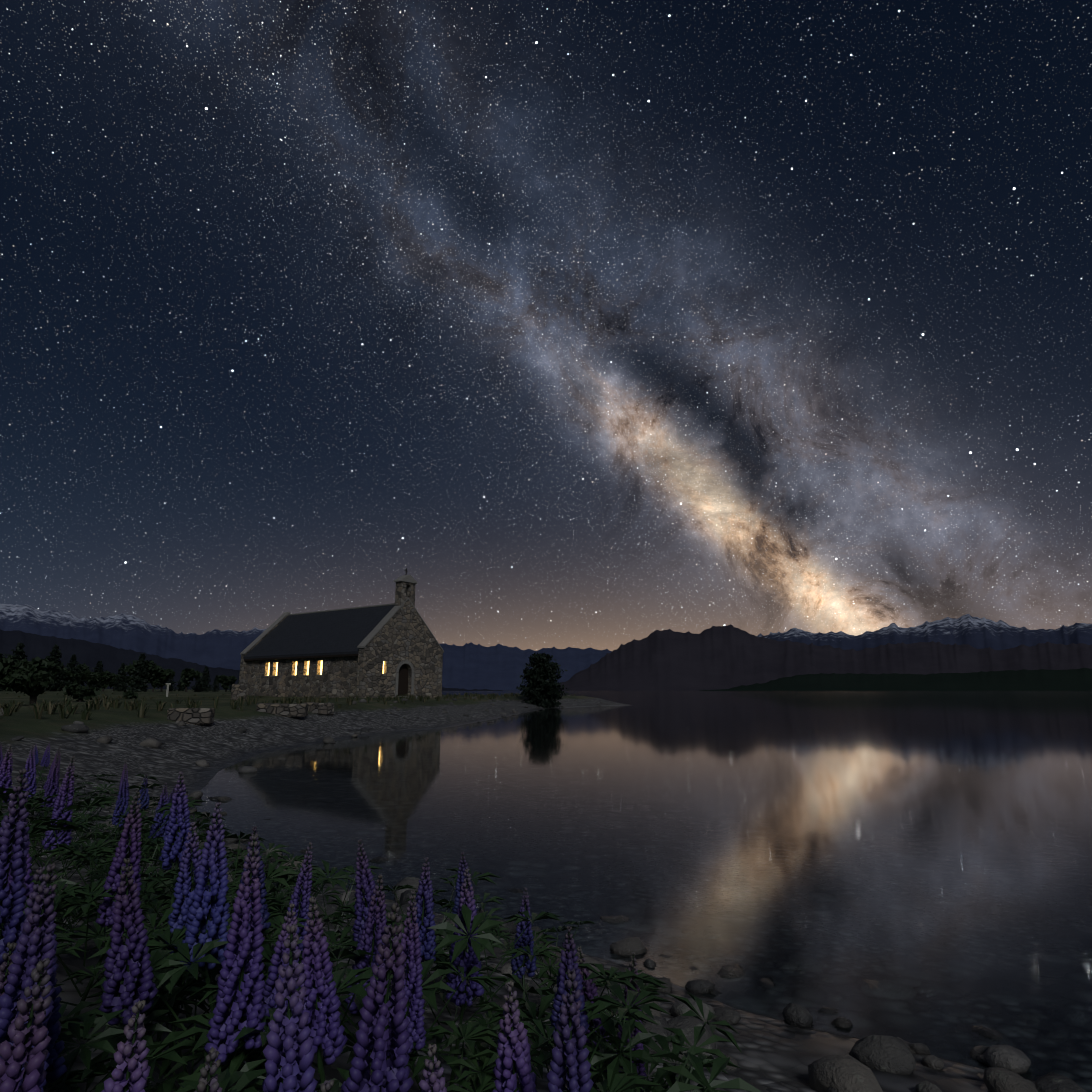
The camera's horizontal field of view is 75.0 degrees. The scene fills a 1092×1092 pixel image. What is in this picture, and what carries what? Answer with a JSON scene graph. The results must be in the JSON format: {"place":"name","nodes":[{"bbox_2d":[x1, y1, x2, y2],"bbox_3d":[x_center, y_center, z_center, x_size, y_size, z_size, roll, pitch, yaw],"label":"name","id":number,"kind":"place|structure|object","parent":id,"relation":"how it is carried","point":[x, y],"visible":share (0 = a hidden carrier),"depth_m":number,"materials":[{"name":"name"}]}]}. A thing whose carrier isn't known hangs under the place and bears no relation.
{"place":"outdoors","nodes":[
{"label":"outdoors","id":0,"kind":"place"},
{"bbox_2d":[0,629,502,690],"bbox_3d":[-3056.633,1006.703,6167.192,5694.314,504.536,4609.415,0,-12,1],"label":"hills","id":1,"kind":"structure","parent":0,"point":[91,655],"depth_m":5419.40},
{"bbox_2d":[0,692,583,719],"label":"tussock grass","id":2,"kind":"structure","parent":0,"point":[67,704],"depth_m":18.19,"materials":[{"name":"green plant"}]},
{"bbox_2d":[0,604,611,690],"bbox_3d":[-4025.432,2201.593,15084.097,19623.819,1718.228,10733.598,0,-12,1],"label":"mountain","id":3,"kind":"structure","parent":0,"point":[470,666],"depth_m":13941.89,"materials":[{"name":"stone"}]},
{"bbox_2d":[0,689,1034,1091],"bbox_3d":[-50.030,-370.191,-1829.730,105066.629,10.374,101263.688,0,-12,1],"label":"ground","id":4,"kind":"structure","parent":0,"point":[774,1055],"depth_m":9.08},
{"bbox_2d":[0,643,27,690],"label":"conifer tree","id":5,"kind":"object","parent":4,"relation":"on","point":[18,652],"visible":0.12,"depth_m":106.72,"materials":[{"name":"green plant"}]},
{"bbox_2d":[0,654,36,691],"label":"broadleaf tree","id":6,"kind":"object","parent":4,"relation":"on","point":[13,675],"visible":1,"depth_m":18.98,"materials":[{"name":"green plant"}]},
{"bbox_2d":[11,656,59,703],"bbox_3d":[-15.024,4.033,20.983,1.270,1.543,1.648,0,-12,1],"label":"broadleaf tree","id":7,"kind":"object","parent":4,"relation":"on","point":[45,673],"visible":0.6,"depth_m":20.85,"materials":[{"name":"green plant"}]},
{"bbox_2d":[44,644,67,690],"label":"conifer tree","id":8,"kind":"object","parent":4,"relation":"on","point":[60,675],"visible":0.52,"depth_m":107.46,"materials":[{"name":"green plant"}]},
{"bbox_2d":[59,667,75,689],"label":"tree","id":9,"kind":"object","parent":4,"relation":"on","point":[70,674],"visible":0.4,"depth_m":113.77,"materials":[{"name":"green plant"}]},
{"bbox_2d":[61,654,83,690],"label":"conifer tree","id":10,"kind":"object","parent":4,"relation":"on","point":[74,668],"visible":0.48,"depth_m":130.41,"materials":[{"name":"green plant"}]},
{"bbox_2d":[63,680,101,701],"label":"bush","id":11,"kind":"object","parent":4,"relation":"on","point":[80,693],"visible":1,"depth_m":25.57,"materials":[{"name":"green plant"}]},
{"bbox_2d":[76,663,90,685],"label":"tree","id":12,"kind":"object","parent":4,"relation":"on","point":[83,667],"visible":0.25,"depth_m":135.95,"materials":[{"name":"green plant"}]},
{"bbox_2d":[80,670,99,686],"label":"tree","id":13,"kind":"object","parent":4,"relation":"on","point":[88,677],"visible":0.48,"depth_m":133.16,"materials":[{"name":"green plant"}]},
{"bbox_2d":[91,661,104,690],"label":"conifer tree","id":14,"kind":"object","parent":4,"relation":"on","point":[99,664],"visible":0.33,"depth_m":144.32,"materials":[{"name":"green plant"}]},
{"bbox_2d":[94,670,117,690],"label":"tree","id":15,"kind":"object","parent":4,"relation":"on","point":[106,678],"visible":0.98,"depth_m":132.16,"materials":[{"name":"green plant"}]},
{"bbox_2d":[113,663,130,690],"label":"conifer tree","id":16,"kind":"object","parent":4,"relation":"on","point":[121,683],"visible":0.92,"depth_m":132.77,"materials":[{"name":"green plant"}]},
{"bbox_2d":[123,690,137,698],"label":"bush","id":17,"kind":"object","parent":4,"relation":"on","point":[129,694],"visible":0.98,"depth_m":33.84,"materials":[{"name":"green plant"}]},
{"bbox_2d":[126,654,150,691],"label":"conifer tree","id":18,"kind":"object","parent":4,"relation":"on","point":[139,677],"visible":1,"depth_m":111.44,"materials":[{"name":"green plant"}]},
{"bbox_2d":[124,660,168,691],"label":"tree","id":19,"kind":"object","parent":4,"relation":"on","point":[157,671],"visible":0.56,"depth_m":115.24,"materials":[{"name":"green plant"}]},
{"bbox_2d":[148,677,161,691],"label":"tree","id":20,"kind":"object","parent":4,"relation":"on","point":[155,684],"visible":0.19,"depth_m":134.15,"materials":[{"name":"green plant"}]},
{"bbox_2d":[158,668,174,691],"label":"tree","id":21,"kind":"object","parent":4,"relation":"on","point":[164,680],"visible":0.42,"depth_m":139.16,"materials":[{"name":"green plant"}]},
{"bbox_2d":[165,683,170,696],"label":"marker post","id":22,"kind":"object","parent":4,"relation":"on","point":[167,685],"visible":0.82,"depth_m":43.45,"materials":[{"name":"beige paint"}]},
{"bbox_2d":[175,673,187,690],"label":"conifer tree","id":23,"kind":"object","parent":4,"relation":"on","point":[181,688],"visible":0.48,"depth_m":149.31,"materials":[{"name":"green plant"}]},
{"bbox_2d":[178,668,202,691],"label":"tree","id":24,"kind":"object","parent":4,"relation":"on","point":[187,674],"visible":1,"depth_m":130.13,"materials":[{"name":"green plant"}]},
{"bbox_2d":[167,708,214,724],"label":"low stone wall","id":25,"kind":"structure","parent":4,"relation":"on","point":[198,716],"depth_m":15.69,"materials":[{"name":"grey stone"}]},
{"bbox_2d":[190,671,204,691],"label":"conifer tree","id":26,"kind":"object","parent":4,"relation":"on","point":[197,687],"visible":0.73,"depth_m":135.80,"materials":[{"name":"green plant"}]},
{"bbox_2d":[200,666,212,691],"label":"conifer tree","id":27,"kind":"object","parent":4,"relation":"on","point":[206,676],"visible":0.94,"depth_m":144.82,"materials":[{"name":"green plant"}]},
{"bbox_2d":[211,675,220,691],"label":"conifer tree","id":28,"kind":"object","parent":4,"relation":"on","point":[215,686],"visible":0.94,"depth_m":154.45,"materials":[{"name":"green plant"}]},
{"bbox_2d":[217,675,236,691],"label":"tree","id":29,"kind":"object","parent":4,"relation":"on","point":[225,681],"visible":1,"depth_m":137.51,"materials":[{"name":"green plant"}]},
{"bbox_2d":[231,684,247,699],"bbox_3d":[-14.995,7.160,34.759,0.734,0.837,0.632,5,-12,-21],"label":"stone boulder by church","id":30,"kind":"object","parent":4,"relation":"on","point":[237,690],"visible":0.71,"depth_m":34.49,"materials":[{"name":"grey stone"}]},
{"bbox_2d":[256,703,308,716],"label":"low stone wall","id":31,"kind":"structure","parent":4,"relation":"on","point":[292,710],"depth_m":19.80,"materials":[{"name":"grey stone"}]},
{"bbox_2d":[304,702,333,714],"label":"low stone wall","id":32,"kind":"structure","parent":4,"relation":"on","point":[322,708],"depth_m":21.44,"materials":[{"name":"grey stone"}]},
{"bbox_2d":[239,568,443,698],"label":"church","id":33,"kind":"structure","parent":4,"relation":"on","point":[392,649],"depth_m":44.81,"materials":[{"name":"stone"}]},
{"bbox_2d":[0,764,761,1091],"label":"lupine foliage","id":34,"kind":"object","parent":4,"relation":"on","point":[72,899],"visible":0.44,"depth_m":1.36,"materials":[{"name":"green plant"}]},
{"bbox_2d":[0,741,2,766],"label":"lupine flower","id":35,"kind":"object","parent":34,"relation":"on","point":[1,757],"visible":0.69,"depth_m":5.41,"materials":[{"name":"purple plant"}]},
{"bbox_2d":[0,744,12,802],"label":"lupine flower","id":36,"kind":"object","parent":34,"relation":"on","point":[5,780],"visible":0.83,"depth_m":2.95,"materials":[{"name":"purple plant"}]},
{"bbox_2d":[0,942,19,1042],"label":"lupine flower","id":37,"kind":"object","parent":34,"relation":"on","point":[4,965],"visible":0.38,"depth_m":0.79,"materials":[{"name":"purple plant"}]},
{"bbox_2d":[0,769,29,977],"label":"lupine flower","id":38,"kind":"object","parent":34,"relation":"on","point":[13,904],"visible":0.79,"depth_m":0.94,"materials":[{"name":"purple plant"}]},
{"bbox_2d":[5,805,34,896],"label":"lupine flower","id":39,"kind":"object","parent":34,"relation":"on","point":[28,878],"visible":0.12,"depth_m":1.28,"materials":[{"name":"purple plant"}]},
{"bbox_2d":[0,958,52,1091],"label":"lupine flower","id":40,"kind":"object","parent":34,"relation":"on","point":[24,1038],"visible":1,"depth_m":0.57,"materials":[{"name":"purple plant"}]},
{"bbox_2d":[0,863,57,1091],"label":"lupine flower","id":41,"kind":"object","parent":34,"relation":"on","point":[26,960],"visible":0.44,"depth_m":0.74,"materials":[{"name":"purple plant"}]},
{"bbox_2d":[22,745,36,797],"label":"lupine flower","id":42,"kind":"object","parent":34,"relation":"on","point":[30,767],"visible":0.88,"depth_m":3.33,"materials":[{"name":"purple plant"}]},
{"bbox_2d":[34,745,38,764],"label":"lupine flower","id":43,"kind":"object","parent":34,"relation":"on","point":[36,755],"visible":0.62,"depth_m":7.37,"materials":[{"name":"purple plant"}]},
{"bbox_2d":[15,866,66,1086],"bbox_3d":[-0.597,0.512,0.830,0.076,0.260,0.076,5,-11,-36],"label":"lupine flower","id":44,"kind":"object","parent":34,"relation":"on","point":[56,1069],"visible":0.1,"depth_m":0.83,"materials":[{"name":"purple plant"}]},
{"bbox_2d":[40,742,49,767],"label":"lupine flower","id":45,"kind":"object","parent":34,"relation":"on","point":[45,761],"visible":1,"depth_m":7.18,"materials":[{"name":"purple plant"}]},
{"bbox_2d":[41,754,59,809],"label":"lupine flower","id":46,"kind":"object","parent":34,"relation":"on","point":[55,771],"visible":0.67,"depth_m":4.24,"materials":[{"name":"purple plant"}]},
{"bbox_2d":[43,747,60,789],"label":"lupine flower","id":47,"kind":"object","parent":34,"relation":"on","point":[50,770],"visible":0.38,"depth_m":4.48,"materials":[{"name":"purple plant"}]},
{"bbox_2d":[42,756,74,856],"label":"lupine flower","id":48,"kind":"object","parent":34,"relation":"on","point":[59,805],"visible":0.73,"depth_m":2.38,"materials":[{"name":"purple plant"}]},
{"bbox_2d":[95,791,141,926],"bbox_3d":[-0.876,0.656,1.486,0.081,0.274,0.080,-4,-18,12],"label":"lupine flower","id":49,"kind":"object","parent":34,"relation":"on","point":[133,852],"visible":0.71,"depth_m":1.48,"materials":[{"name":"purple plant"}]},
{"bbox_2d":[112,768,128,829],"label":"lupine flower","id":50,"kind":"object","parent":34,"relation":"on","point":[123,805],"visible":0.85,"depth_m":3.44,"materials":[{"name":"purple plant"}]},
{"bbox_2d":[117,760,129,801],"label":"lupine flower","id":51,"kind":"object","parent":34,"relation":"on","point":[124,767],"visible":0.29,"depth_m":4.98,"materials":[{"name":"purple plant"}]},
{"bbox_2d":[101,1000,150,1091],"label":"lupine flower","id":52,"kind":"object","parent":34,"relation":"on","point":[131,1070],"visible":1,"depth_m":0.60,"materials":[{"name":"purple plant"}]},
{"bbox_2d":[99,858,158,1025],"bbox_3d":[-0.609,0.583,1.051,0.076,0.234,0.072,-7,-13,30],"label":"lupine flower","id":53,"kind":"object","parent":34,"relation":"on","point":[128,915],"visible":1,"depth_m":1.04,"materials":[{"name":"purple plant"}]},
{"bbox_2d":[137,774,149,811],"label":"lupine flower","id":54,"kind":"object","parent":34,"relation":"on","point":[144,798],"visible":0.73,"depth_m":3.60,"materials":[{"name":"purple plant"}]},
{"bbox_2d":[148,783,168,839],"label":"lupine flower","id":55,"kind":"object","parent":34,"relation":"on","point":[164,799],"visible":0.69,"depth_m":2.67,"materials":[{"name":"purple plant"}]},
{"bbox_2d":[155,785,175,834],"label":"lupine flower","id":56,"kind":"object","parent":34,"relation":"on","point":[170,796],"visible":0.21,"depth_m":3.17,"materials":[{"name":"purple plant"}]},
{"bbox_2d":[159,772,193,870],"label":"lupine flower","id":57,"kind":"object","parent":34,"relation":"on","point":[168,856],"visible":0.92,"depth_m":1.71,"materials":[{"name":"purple plant"}]},
{"bbox_2d":[164,822,206,953],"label":"lupine flower","id":58,"kind":"object","parent":34,"relation":"on","point":[183,885],"visible":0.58,"depth_m":1.38,"materials":[{"name":"purple plant"}]},
{"bbox_2d":[180,802,229,977],"bbox_3d":[-0.576,0.585,1.221,0.080,0.274,0.080,2,-19,-14],"label":"lupine flower","id":59,"kind":"object","parent":34,"relation":"on","point":[215,928],"visible":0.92,"depth_m":1.21,"materials":[{"name":"purple plant"}]},
{"bbox_2d":[194,1047,221,1091],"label":"lupine flower","id":60,"kind":"object","parent":34,"relation":"on","point":[208,1084],"visible":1,"depth_m":0.56,"materials":[{"name":"purple plant"}]},
{"bbox_2d":[204,834,266,1064],"bbox_3d":[-0.434,0.577,1.022,0.079,0.306,0.080,-12,-18,42],"label":"lupine flower","id":61,"kind":"object","parent":34,"relation":"on","point":[223,1022],"visible":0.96,"depth_m":1.01,"materials":[{"name":"purple plant"}]},
{"bbox_2d":[231,826,270,932],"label":"lupine flower","id":62,"kind":"object","parent":34,"relation":"on","point":[263,911],"visible":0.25,"depth_m":1.44,"materials":[{"name":"purple plant"}]},
{"bbox_2d":[262,903,298,1024],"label":"lupine flower","id":63,"kind":"object","parent":34,"relation":"on","point":[269,992],"visible":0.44,"depth_m":1.17,"materials":[{"name":"purple plant"}]},
{"bbox_2d":[262,924,317,1091],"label":"lupine flower","id":64,"kind":"object","parent":34,"relation":"on","point":[296,1072],"visible":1,"depth_m":0.60,"materials":[{"name":"purple plant"}]},
{"bbox_2d":[278,842,312,973],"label":"lupine flower","id":65,"kind":"object","parent":34,"relation":"on","point":[301,902],"visible":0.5,"depth_m":1.71,"materials":[{"name":"purple plant"}]},
{"bbox_2d":[296,896,347,1072],"bbox_3d":[-0.326,0.631,1.031,0.072,0.234,0.075,-3,-12,15],"label":"lupine flower","id":66,"kind":"object","parent":34,"relation":"on","point":[331,1038],"visible":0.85,"depth_m":1.02,"materials":[{"name":"purple plant"}]},
{"bbox_2d":[320,1080,333,1091],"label":"lupine flower","id":67,"kind":"object","parent":34,"relation":"on","point":[326,1085],"visible":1,"depth_m":0.54,"materials":[{"name":"grey plant"}]},
{"bbox_2d":[352,839,380,961],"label":"lupine flower","id":68,"kind":"object","parent":34,"relation":"on","point":[364,876],"visible":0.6,"depth_m":1.59,"materials":[{"name":"purple plant"}]},
{"bbox_2d":[344,874,389,1013],"bbox_3d":[-0.336,0.769,1.374,0.083,0.255,0.086,5,-11,-3],"label":"lupine flower","id":69,"kind":"object","parent":34,"relation":"on","point":[368,937],"visible":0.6,"depth_m":1.37,"materials":[{"name":"purple plant"}]},
{"bbox_2d":[341,902,413,1091],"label":"lupine flower","id":70,"kind":"object","parent":34,"relation":"on","point":[391,1074],"visible":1,"depth_m":0.69,"materials":[{"name":"purple plant"}]},
{"bbox_2d":[386,890,425,1055],"bbox_3d":[-0.221,0.692,1.147,0.065,0.254,0.066,-8,-15,32],"label":"lupine flower","id":71,"kind":"object","parent":34,"relation":"on","point":[415,1030],"visible":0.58,"depth_m":1.14,"materials":[{"name":"purple plant"}]},
{"bbox_2d":[406,857,436,961],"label":"lupine flower","id":72,"kind":"object","parent":34,"relation":"on","point":[428,945],"visible":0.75,"depth_m":1.60,"materials":[{"name":"purple plant"}]},
{"bbox_2d":[419,1044,446,1091],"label":"lupine flower","id":73,"kind":"object","parent":34,"relation":"on","point":[433,1074],"visible":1,"depth_m":0.59,"materials":[{"name":"purple plant"}]},
{"bbox_2d":[452,852,477,913],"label":"lupine flower","id":74,"kind":"object","parent":34,"relation":"on","point":[463,863],"visible":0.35,"depth_m":1.91,"materials":[{"name":"purple plant"}]},
{"bbox_2d":[446,868,484,1007],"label":"lupine flower","id":75,"kind":"object","parent":34,"relation":"on","point":[469,961],"visible":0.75,"depth_m":1.45,"materials":[{"name":"purple plant"}]},
{"bbox_2d":[492,981,537,1091],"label":"lupine flower","id":76,"kind":"object","parent":34,"relation":"on","point":[514,1059],"visible":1,"depth_m":0.74,"materials":[{"name":"purple plant"}]},
{"bbox_2d":[511,887,536,981],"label":"lupine flower","id":77,"kind":"object","parent":34,"relation":"on","point":[526,937],"visible":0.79,"depth_m":1.96,"materials":[{"name":"purple plant"}]},
{"bbox_2d":[549,926,589,1036],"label":"lupine flower","id":78,"kind":"object","parent":34,"relation":"on","point":[568,958],"visible":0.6,"depth_m":1.23,"materials":[{"name":"purple plant"}]},
{"bbox_2d":[546,969,593,1091],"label":"lupine flower","id":79,"kind":"object","parent":34,"relation":"on","point":[573,1053],"visible":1,"depth_m":0.66,"materials":[{"name":"purple plant"}]},
{"bbox_2d":[577,946,616,1078],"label":"lupine flower","id":80,"kind":"object","parent":34,"relation":"on","point":[589,990],"visible":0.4,"depth_m":1.51,"materials":[{"name":"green plant"}]},
{"bbox_2d":[617,952,646,1091],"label":"lupine flower","id":81,"kind":"object","parent":34,"relation":"on","point":[641,1069],"visible":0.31,"depth_m":1.55,"materials":[{"name":"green plant"}]},
{"bbox_2d":[516,652,568,707],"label":"tree","id":82,"kind":"object","parent":4,"relation":"on","point":[541,690],"visible":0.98,"depth_m":51.39,"materials":[{"name":"green plant"}]},
{"bbox_2d":[0,695,1086,1091],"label":"shore rocks","id":83,"kind":"object","parent":4,"relation":"on","point":[1006,1065],"visible":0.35,"depth_m":2.37,"materials":[{"name":"grey stone"}]},
{"bbox_2d":[0,0,1091,650],"label":"sky","id":84,"kind":"structure","parent":0,"point":[595,324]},
{"bbox_2d":[195,691,1091,1091],"bbox_3d":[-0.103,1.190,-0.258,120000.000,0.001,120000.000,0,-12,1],"label":"lake water","id":85,"kind":"structure","parent":0,"point":[923,859],"depth_m":6.14,"materials":[{"name":"grey liquid"}]},
{"bbox_2d":[558,624,1091,690],"bbox_3d":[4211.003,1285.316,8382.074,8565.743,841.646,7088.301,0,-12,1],"label":"mountain","id":86,"kind":"structure","parent":0,"point":[721,657],"depth_m":7435.03,"materials":[{"name":"grey stone"}]},
{"bbox_2d":[700,667,1091,690],"bbox_3d":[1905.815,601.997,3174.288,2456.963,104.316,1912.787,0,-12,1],"label":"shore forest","id":87,"kind":"object","parent":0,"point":[1080,679],"visible":0.92,"depth_m":3031.92,"materials":[{"name":"black plant"}]},
{"bbox_2d":[757,614,1091,650],"bbox_3d":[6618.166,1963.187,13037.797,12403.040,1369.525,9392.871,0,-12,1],"label":"mountain","id":88,"kind":"structure","parent":0,"point":[977,632],"depth_m":12268.50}
]}

